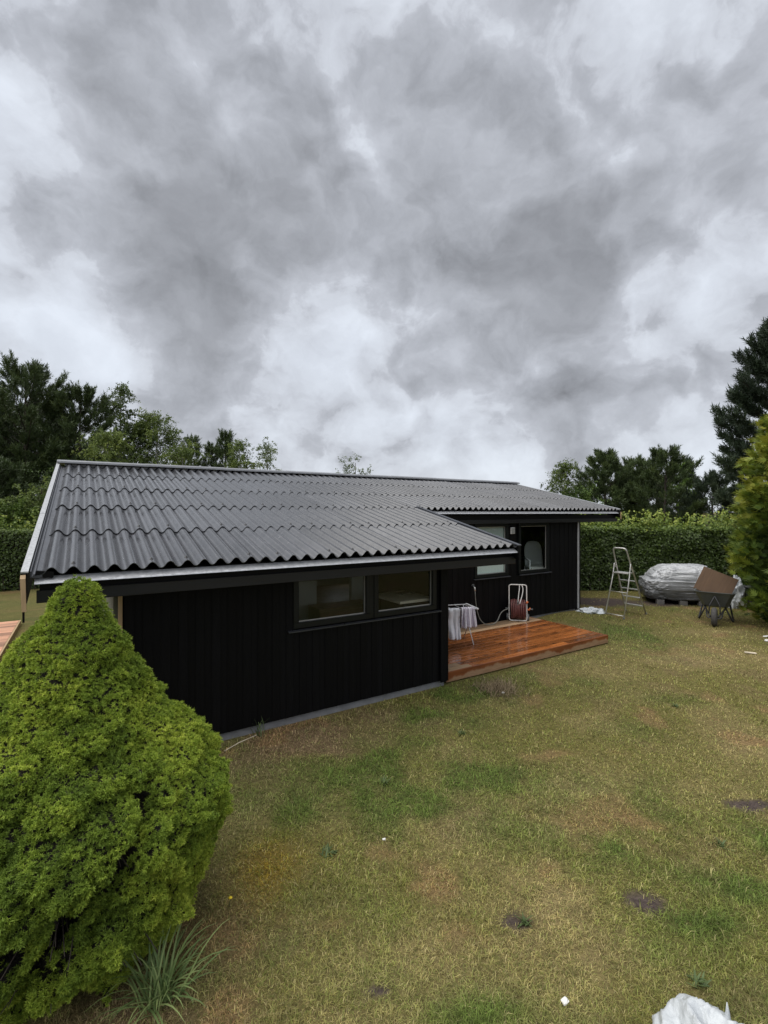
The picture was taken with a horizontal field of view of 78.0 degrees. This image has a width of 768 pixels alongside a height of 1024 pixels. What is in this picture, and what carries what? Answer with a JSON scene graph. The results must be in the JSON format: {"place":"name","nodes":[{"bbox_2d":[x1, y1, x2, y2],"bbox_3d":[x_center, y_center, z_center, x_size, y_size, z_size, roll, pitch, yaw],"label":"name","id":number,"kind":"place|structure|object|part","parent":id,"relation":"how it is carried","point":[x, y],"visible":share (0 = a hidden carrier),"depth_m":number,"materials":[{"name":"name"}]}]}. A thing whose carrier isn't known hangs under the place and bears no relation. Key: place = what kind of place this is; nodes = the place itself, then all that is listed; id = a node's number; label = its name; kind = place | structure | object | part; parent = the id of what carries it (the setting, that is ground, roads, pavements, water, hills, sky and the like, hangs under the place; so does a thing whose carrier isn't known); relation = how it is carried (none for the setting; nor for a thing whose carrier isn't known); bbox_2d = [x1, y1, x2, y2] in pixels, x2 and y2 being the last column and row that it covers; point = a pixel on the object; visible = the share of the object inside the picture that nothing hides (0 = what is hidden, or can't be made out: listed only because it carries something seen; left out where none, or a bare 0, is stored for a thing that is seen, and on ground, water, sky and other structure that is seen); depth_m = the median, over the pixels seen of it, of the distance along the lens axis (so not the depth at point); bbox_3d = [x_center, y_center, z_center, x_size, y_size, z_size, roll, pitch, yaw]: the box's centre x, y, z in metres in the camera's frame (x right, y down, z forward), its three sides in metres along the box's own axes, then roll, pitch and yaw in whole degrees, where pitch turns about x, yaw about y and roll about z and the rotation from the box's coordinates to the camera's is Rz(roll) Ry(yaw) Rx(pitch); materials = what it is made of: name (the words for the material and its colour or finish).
{"place":"outdoors","nodes":[
{"label":"outdoors","id":0,"kind":"place"},
{"bbox_2d":[0,620,20,660],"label":"terrace","id":1,"kind":"structure","parent":0,"point":[8,630],"depth_m":9.84,"materials":[{"name":"brown wood"}]},
{"bbox_2d":[0,513,767,1023],"bbox_3d":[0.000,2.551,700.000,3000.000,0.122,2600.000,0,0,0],"label":"ground","id":2,"kind":"structure","parent":0,"point":[10,605],"depth_m":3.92,"materials":[{"name":"green plant"}]},
{"bbox_2d":[0,456,39,527],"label":"leafy shrub","id":3,"kind":"object","parent":2,"relation":"on","point":[9,476],"visible":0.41,"depth_m":18.51,"materials":[{"name":"green plant"}]},
{"bbox_2d":[0,498,39,549],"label":"leafy shrub","id":4,"kind":"object","parent":2,"relation":"on","point":[17,510],"visible":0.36,"depth_m":16.54,"materials":[{"name":"green plant"}]},
{"bbox_2d":[0,508,39,591],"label":"hedge","id":5,"kind":"object","parent":2,"relation":"on","point":[14,543],"visible":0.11,"depth_m":15.69,"materials":[{"name":"green plant"}]},
{"bbox_2d":[0,398,43,500],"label":"pine tree","id":6,"kind":"object","parent":2,"relation":"on","point":[5,433],"visible":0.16,"depth_m":22.82,"materials":[{"name":"green plant"}]},
{"bbox_2d":[3,411,41,477],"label":"pine tree","id":7,"kind":"object","parent":2,"relation":"on","point":[12,455],"depth_m":26.20,"materials":[{"name":"green plant"}]},
{"bbox_2d":[0,476,49,527],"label":"leafy shrub","id":8,"kind":"object","parent":2,"relation":"on","point":[33,491],"visible":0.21,"depth_m":17.10,"materials":[{"name":"green plant"}]},
{"bbox_2d":[1,402,86,494],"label":"pine tree","id":9,"kind":"object","parent":2,"relation":"on","point":[33,451],"visible":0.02,"depth_m":26.06,"materials":[{"name":"green plant"}]},
{"bbox_2d":[0,350,101,526],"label":"pine tree","id":10,"kind":"object","parent":2,"relation":"on","point":[16,376],"visible":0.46,"depth_m":22.00,"materials":[{"name":"green plant"}]},
{"bbox_2d":[19,458,107,500],"bbox_3d":[-12.948,0.366,20.111,4.591,5.270,4.155,0,0,39],"label":"leafy shrub","id":11,"kind":"object","parent":2,"relation":"on","point":[49,475],"visible":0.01,"depth_m":19.27,"materials":[{"name":"green plant"}]},
{"bbox_2d":[6,379,135,518],"bbox_3d":[-15.467,-2.042,24.042,6.243,9.369,6.383,0,0,-41],"label":"pine tree","id":12,"kind":"object","parent":2,"relation":"on","point":[62,400],"visible":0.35,"depth_m":23.23,"materials":[{"name":"green plant"}]},
{"bbox_2d":[70,426,136,462],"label":"birch tree","id":13,"kind":"object","parent":2,"relation":"on","point":[113,440],"visible":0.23,"depth_m":20.95,"materials":[{"name":"green plant"}]},
{"bbox_2d":[0,574,233,1023],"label":"dwarf spruce","id":14,"kind":"object","parent":2,"relation":"on","point":[115,788],"visible":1,"depth_m":2.50,"materials":[{"name":"green plant"}]},
{"bbox_2d":[91,382,151,461],"bbox_3d":[-13.985,-2.209,25.279,3.075,9.696,3.451,0,0,36],"label":"birch tree","id":15,"kind":"object","parent":2,"relation":"on","point":[121,417],"visible":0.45,"depth_m":25.01,"materials":[{"name":"green plant"}]},
{"bbox_2d":[118,417,164,463],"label":"birch tree","id":16,"kind":"object","parent":2,"relation":"on","point":[126,458],"visible":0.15,"depth_m":25.33,"materials":[{"name":"green plant"}]},
{"bbox_2d":[82,915,233,1023],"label":"grass tussock","id":17,"kind":"object","parent":2,"relation":"on","point":[161,989],"depth_m":2.54,"materials":[{"name":"green plant"}]},
{"bbox_2d":[120,406,197,465],"bbox_3d":[-11.817,-1.452,25.107,5.049,8.170,4.582,0,0,-9],"label":"birch tree","id":18,"kind":"object","parent":2,"relation":"on","point":[154,421],"visible":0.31,"depth_m":24.86,"materials":[{"name":"green plant"}]},
{"bbox_2d":[154,439,211,465],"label":"birch tree","id":19,"kind":"object","parent":2,"relation":"on","point":[181,454],"visible":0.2,"depth_m":23.65,"materials":[{"name":"green plant"}]},
{"bbox_2d":[178,433,205,465],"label":"birch tree","id":20,"kind":"object","parent":2,"relation":"on","point":[195,439],"visible":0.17,"depth_m":25.97,"materials":[{"name":"green plant"}]},
{"bbox_2d":[202,441,221,466],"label":"pine tree","id":21,"kind":"object","parent":2,"relation":"on","point":[208,448],"visible":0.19,"depth_m":27.26,"materials":[{"name":"green plant"}]},
{"bbox_2d":[212,428,235,467],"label":"pine tree","id":22,"kind":"object","parent":2,"relation":"on","point":[226,439],"visible":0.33,"depth_m":26.73,"materials":[{"name":"green plant"}]},
{"bbox_2d":[221,438,263,468],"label":"birch tree","id":23,"kind":"object","parent":2,"relation":"on","point":[233,461],"visible":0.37,"depth_m":25.70,"materials":[{"name":"green plant"}]},
{"bbox_2d":[249,716,267,736],"bbox_3d":[-1.465,2.482,5.504,0.212,0.237,0.300,0,0,34],"label":"weed","id":24,"kind":"object","parent":2,"relation":"on","point":[257,732],"visible":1,"depth_m":5.49,"materials":[{"name":"green plant"}]},
{"bbox_2d":[249,436,279,469],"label":"birch tree","id":25,"kind":"object","parent":2,"relation":"on","point":[266,460],"visible":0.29,"depth_m":26.73,"materials":[{"name":"green plant"}]},
{"bbox_2d":[20,460,620,740],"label":"house","id":26,"kind":"structure","parent":2,"relation":"on","point":[214,582],"depth_m":6.33,"materials":[{"name":"wood"}]},
{"bbox_2d":[293,576,370,628],"bbox_3d":[-0.662,1.080,6.121,1.100,0.700,0.090,0,0,-32],"label":"window","id":27,"kind":"structure","parent":26,"relation":"in","point":[366,614],"depth_m":6.10,"materials":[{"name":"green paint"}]},
{"bbox_2d":[308,599,362,618],"bbox_3d":[-0.679,1.940,7.552,0.950,0.950,0.441,0,0,-32],"label":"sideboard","id":28,"kind":"object","parent":26,"relation":"in","point":[321,610],"visible":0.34,"depth_m":7.38,"materials":[{"name":"brown wood"}]},
{"bbox_3d":[-0.765,1.940,7.248,0.440,0.860,0.018,0,0,-32],"label":"door","id":29,"kind":"part","parent":28,"relation":"part of","materials":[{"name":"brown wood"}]},
{"bbox_3d":[-0.368,1.940,7.499,0.440,0.860,0.018,0,0,-32],"label":"door","id":30,"kind":"part","parent":28,"relation":"part of","materials":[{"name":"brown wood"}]},
{"bbox_2d":[379,590,428,609],"bbox_3d":[0.288,1.870,7.313,0.620,1.160,0.780,0,0,-32],"label":"kitchen counter","id":31,"kind":"object","parent":26,"relation":"on","point":[390,600],"visible":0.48,"depth_m":7.16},
{"bbox_2d":[397,590,415,594],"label":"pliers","id":32,"kind":"object","parent":31,"relation":"on","point":[403,592],"visible":0.82,"depth_m":7.49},
{"bbox_2d":[374,570,436,617],"bbox_3d":[0.299,1.080,6.728,1.073,0.700,0.090,0,0,-32],"label":"window","id":33,"kind":"structure","parent":26,"relation":"in","point":[432,605],"depth_m":6.74,"materials":[{"name":"black paint"}]},
{"bbox_2d":[474,523,508,578],"bbox_3d":[2.369,0.848,10.524,1.030,1.175,0.093,0,0,-32],"label":"window","id":34,"kind":"structure","parent":26,"relation":"in","point":[502,530],"depth_m":10.59,"materials":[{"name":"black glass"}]},
{"bbox_2d":[517,523,548,573],"bbox_3d":[3.541,0.848,11.263,1.060,1.175,0.090,0,0,-32],"label":"window","id":35,"kind":"structure","parent":26,"relation":"in","point":[519,525],"depth_m":11.26,"materials":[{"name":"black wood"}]},
{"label":"low platform","id":36,"kind":"object","parent":26,"relation":"attached to","visible":0},
{"bbox_2d":[523,541,542,569],"bbox_3d":[3.859,1.284,12.004,0.614,1.076,0.660,0,0,-3],"label":"armchair","id":37,"kind":"object","parent":36,"relation":"on","point":[533,557],"visible":0.65,"depth_m":12.22,"materials":[{"name":"grey fabric"}]},
{"bbox_3d":[1.912,1.613,10.115,0.060,0.138,0.119,0,0,-32],"label":"wall tap","id":38,"kind":"object","parent":26,"relation":"attached to","visible":0},
{"bbox_2d":[475,591,507,624],"bbox_3d":[2.370,2.051,10.297,0.991,0.763,0.102,0,0,-31],"label":"supply hose","id":39,"kind":"object","parent":38,"relation":"attached to","point":[478,614],"visible":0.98,"depth_m":10.10,"materials":[{"name":"grey rubber"}]},
{"bbox_2d":[318,844,336,857],"bbox_3d":[-0.409,2.570,3.620,0.147,0.066,0.135,0,0,31],"label":"weed","id":40,"kind":"object","parent":2,"relation":"on","point":[328,848],"visible":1,"depth_m":3.61,"materials":[{"name":"green plant"}]},
{"bbox_2d":[335,453,372,474],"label":"birch tree","id":41,"kind":"object","parent":2,"relation":"on","point":[346,468],"visible":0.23,"depth_m":24.84,"materials":[{"name":"green plant"}]},
{"bbox_2d":[466,673,536,704],"bbox_3d":[1.641,2.518,6.938,1.074,0.164,1.073,0,0,0],"label":"dry grass heap","id":42,"kind":"object","parent":2,"relation":"on","point":[492,685],"visible":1,"depth_m":6.91,"materials":[{"name":"plant"}]},
{"bbox_2d":[515,912,532,927],"bbox_3d":[0.882,2.569,2.986,0.118,0.057,0.106,0,0,0],"label":"weed","id":43,"kind":"object","parent":2,"relation":"on","point":[524,921],"visible":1,"depth_m":2.99,"materials":[{"name":"green plant"}]},
{"bbox_2d":[446,617,607,682],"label":"wooden deck","id":44,"kind":"structure","parent":2,"relation":"on","point":[498,645],"depth_m":8.79,"materials":[{"name":"brown wood"}]},
{"bbox_2d":[448,603,478,644],"bbox_3d":[1.308,2.100,8.831,0.755,0.680,0.500,0,0,-15],"label":"drying rack","id":45,"kind":"object","parent":44,"relation":"on","point":[466,604],"visible":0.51,"depth_m":8.96,"materials":[{"name":"white metal"}]},
{"bbox_2d":[448,608,460,639],"bbox_3d":[1.263,2.020,8.591,0.226,0.566,0.211,0,0,-12],"label":"towel","id":46,"kind":"object","parent":45,"relation":"hanging from","point":[454,623],"visible":0.97,"depth_m":8.55,"materials":[{"name":"white fabric"}]},
{"bbox_2d":[460,607,476,628],"bbox_3d":[1.530,1.914,8.653,0.299,0.372,0.260,0,0,-12],"label":"towel","id":47,"kind":"object","parent":45,"relation":"hanging from","point":[468,617],"visible":0.98,"depth_m":8.59,"materials":[{"name":"white fabric"}]},
{"bbox_2d":[505,584,532,620],"bbox_3d":[3.024,2.028,10.624,0.591,0.811,0.372,0,0,13],"label":"hose reel","id":48,"kind":"object","parent":44,"relation":"on","point":[518,609],"visible":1,"depth_m":10.54,"materials":[{"name":"plastic"}]},
{"bbox_2d":[539,458,588,514],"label":"birch tree","id":49,"kind":"object","parent":2,"relation":"on","point":[558,475],"visible":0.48,"depth_m":25.89,"materials":[{"name":"green plant"}]},
{"bbox_2d":[561,996,568,1005],"bbox_3d":[0.956,2.583,2.505,0.040,0.012,0.031,-1,6,-29],"label":"paper scrap","id":50,"kind":"object","parent":2,"relation":"on","point":[564,999],"visible":1,"depth_m":2.50,"materials":[{"name":"white paper"}]},
{"bbox_2d":[561,481,614,525],"bbox_3d":[10.137,0.441,24.965,3.633,4.351,3.913,0,0,-32],"label":"leafy shrub","id":51,"kind":"object","parent":2,"relation":"on","point":[582,493],"visible":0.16,"depth_m":24.47,"materials":[{"name":"green plant"}]},
{"bbox_2d":[576,607,604,613],"bbox_3d":[5.200,2.459,11.945,0.783,0.155,0.406,0,0,-11],"label":"plastic sheet","id":52,"kind":"object","parent":2,"relation":"on","point":[590,610],"visible":0.96,"depth_m":11.86,"materials":[{"name":"white plastic"}]},
{"bbox_2d":[561,447,651,525],"bbox_3d":[12.506,-0.575,26.914,4.722,6.409,4.461,0,0,32],"label":"pine tree","id":53,"kind":"object","parent":2,"relation":"on","point":[608,465],"visible":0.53,"depth_m":26.38,"materials":[{"name":"green plant"}]},
{"bbox_2d":[605,547,646,618],"bbox_3d":[6.081,1.741,11.953,1.072,1.726,0.565,0,0,-35],"label":"step ladder","id":54,"kind":"object","parent":2,"relation":"on","point":[628,580],"visible":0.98,"depth_m":11.91,"materials":[{"name":"metal"}]},
{"bbox_2d":[598,453,674,524],"bbox_3d":[14.656,-0.416,28.140,4.499,6.091,4.556,0,0,20],"label":"pine tree","id":55,"kind":"object","parent":2,"relation":"on","point":[637,472],"visible":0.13,"depth_m":27.23,"materials":[{"name":"green plant"}]},
{"bbox_2d":[608,468,679,524],"bbox_3d":[17.044,-0.201,31.018,5.791,5.654,5.474,0,0,8],"label":"pine tree","id":56,"kind":"object","parent":2,"relation":"on","point":[675,508],"visible":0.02,"depth_m":30.03,"materials":[{"name":"green plant"}]},
{"bbox_2d":[580,506,751,590],"bbox_3d":[9.675,1.227,15.969,10.919,2.934,1.406,0,0,3],"label":"hedge","id":57,"kind":"object","parent":2,"relation":"on","point":[647,544],"visible":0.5,"depth_m":15.59,"materials":[{"name":"green plant"}]},
{"bbox_2d":[621,443,711,525],"bbox_3d":[14.646,-0.515,24.945,4.191,6.290,4.657,0,0,-1],"label":"pine tree","id":58,"kind":"object","parent":2,"relation":"on","point":[660,459],"visible":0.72,"depth_m":24.58,"materials":[{"name":"green plant"}]},
{"bbox_2d":[638,563,706,606],"bbox_3d":[8.563,2.049,13.756,2.091,1.113,1.364,0,0,16],"label":"covered stack","id":59,"kind":"object","parent":2,"relation":"on","point":[658,583],"visible":0.68,"depth_m":13.35,"materials":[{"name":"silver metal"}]},
{"bbox_2d":[658,460,704,526],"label":"leafy tree","id":60,"kind":"object","parent":2,"relation":"on","point":[682,481],"visible":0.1,"depth_m":28.80,"materials":[{"name":"green plant"}]},
{"bbox_2d":[673,454,706,524],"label":"spruce tree","id":61,"kind":"object","parent":2,"relation":"on","point":[691,474],"visible":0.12,"depth_m":31.86,"materials":[{"name":"green plant"}]},
{"bbox_2d":[652,993,743,1023],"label":"plastic bag","id":62,"kind":"object","parent":2,"relation":"on","point":[681,1008],"visible":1,"depth_m":2.25,"materials":[{"name":"white plastic"}]},
{"bbox_2d":[684,969,711,987],"bbox_3d":[1.738,2.577,2.623,0.133,0.053,0.136,0,0,31],"label":"weed","id":63,"kind":"object","parent":2,"relation":"on","point":[699,981],"visible":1,"depth_m":2.62,"materials":[{"name":"green plant"}]},
{"bbox_2d":[664,469,739,526],"bbox_3d":[16.631,0.207,24.076,3.992,4.831,3.904,0,0,-29],"label":"pine tree","id":64,"kind":"object","parent":2,"relation":"on","point":[711,481],"visible":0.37,"depth_m":23.71,"materials":[{"name":"green plant"}]},
{"bbox_2d":[694,588,736,625],"bbox_3d":[7.961,2.223,11.386,0.818,0.754,1.896,0,0,37],"label":"wheelbarrow","id":65,"kind":"object","parent":2,"relation":"on","point":[716,599],"visible":0.94,"depth_m":10.98,"materials":[{"name":"metal"}]},
{"bbox_2d":[693,566,738,593],"bbox_3d":[7.921,1.719,11.329,0.730,0.580,0.019,27,7,33],"label":"plywood board","id":66,"kind":"object","parent":65,"relation":"in","point":[709,580],"visible":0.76,"depth_m":11.34,"materials":[{"name":"brown wood"}]},
{"bbox_2d":[709,839,731,849],"bbox_3d":[2.609,2.571,3.682,0.150,0.064,0.133,0,0,0],"label":"weed","id":67,"kind":"object","parent":2,"relation":"on","point":[722,844],"visible":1,"depth_m":3.70,"materials":[{"name":"green plant"}]},
{"bbox_2d":[705,316,767,525],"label":"pine tree","id":68,"kind":"object","parent":2,"relation":"on","point":[747,395],"visible":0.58,"depth_m":19.14,"materials":[{"name":"green plant"}]},
{"bbox_2d":[728,575,746,608],"bbox_3d":[9.552,2.154,12.902,0.567,0.892,0.504,0,0,0],"label":"plastic sack","id":69,"kind":"object","parent":2,"relation":"on","point":[739,596],"visible":0.37,"depth_m":12.73,"materials":[{"name":"white plastic"}]},
{"bbox_2d":[724,414,767,621],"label":"golden cypress","id":70,"kind":"object","parent":2,"relation":"on","point":[750,506],"visible":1,"depth_m":10.79,"materials":[{"name":"green plant"}]},
{"bbox_2d":[743,585,759,610],"bbox_3d":[10.200,2.295,12.700,0.960,0.610,0.660,0,0,-17],"label":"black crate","id":71,"kind":"object","parent":2,"relation":"on","point":[746,587],"visible":0.04,"depth_m":12.72,"materials":[{"name":"black plastic"}]},
{"bbox_2d":[0,0,767,512],"label":"sky","id":72,"kind":"structure","parent":0,"point":[493,240],"materials":[{"name":"grey"}]}
]}

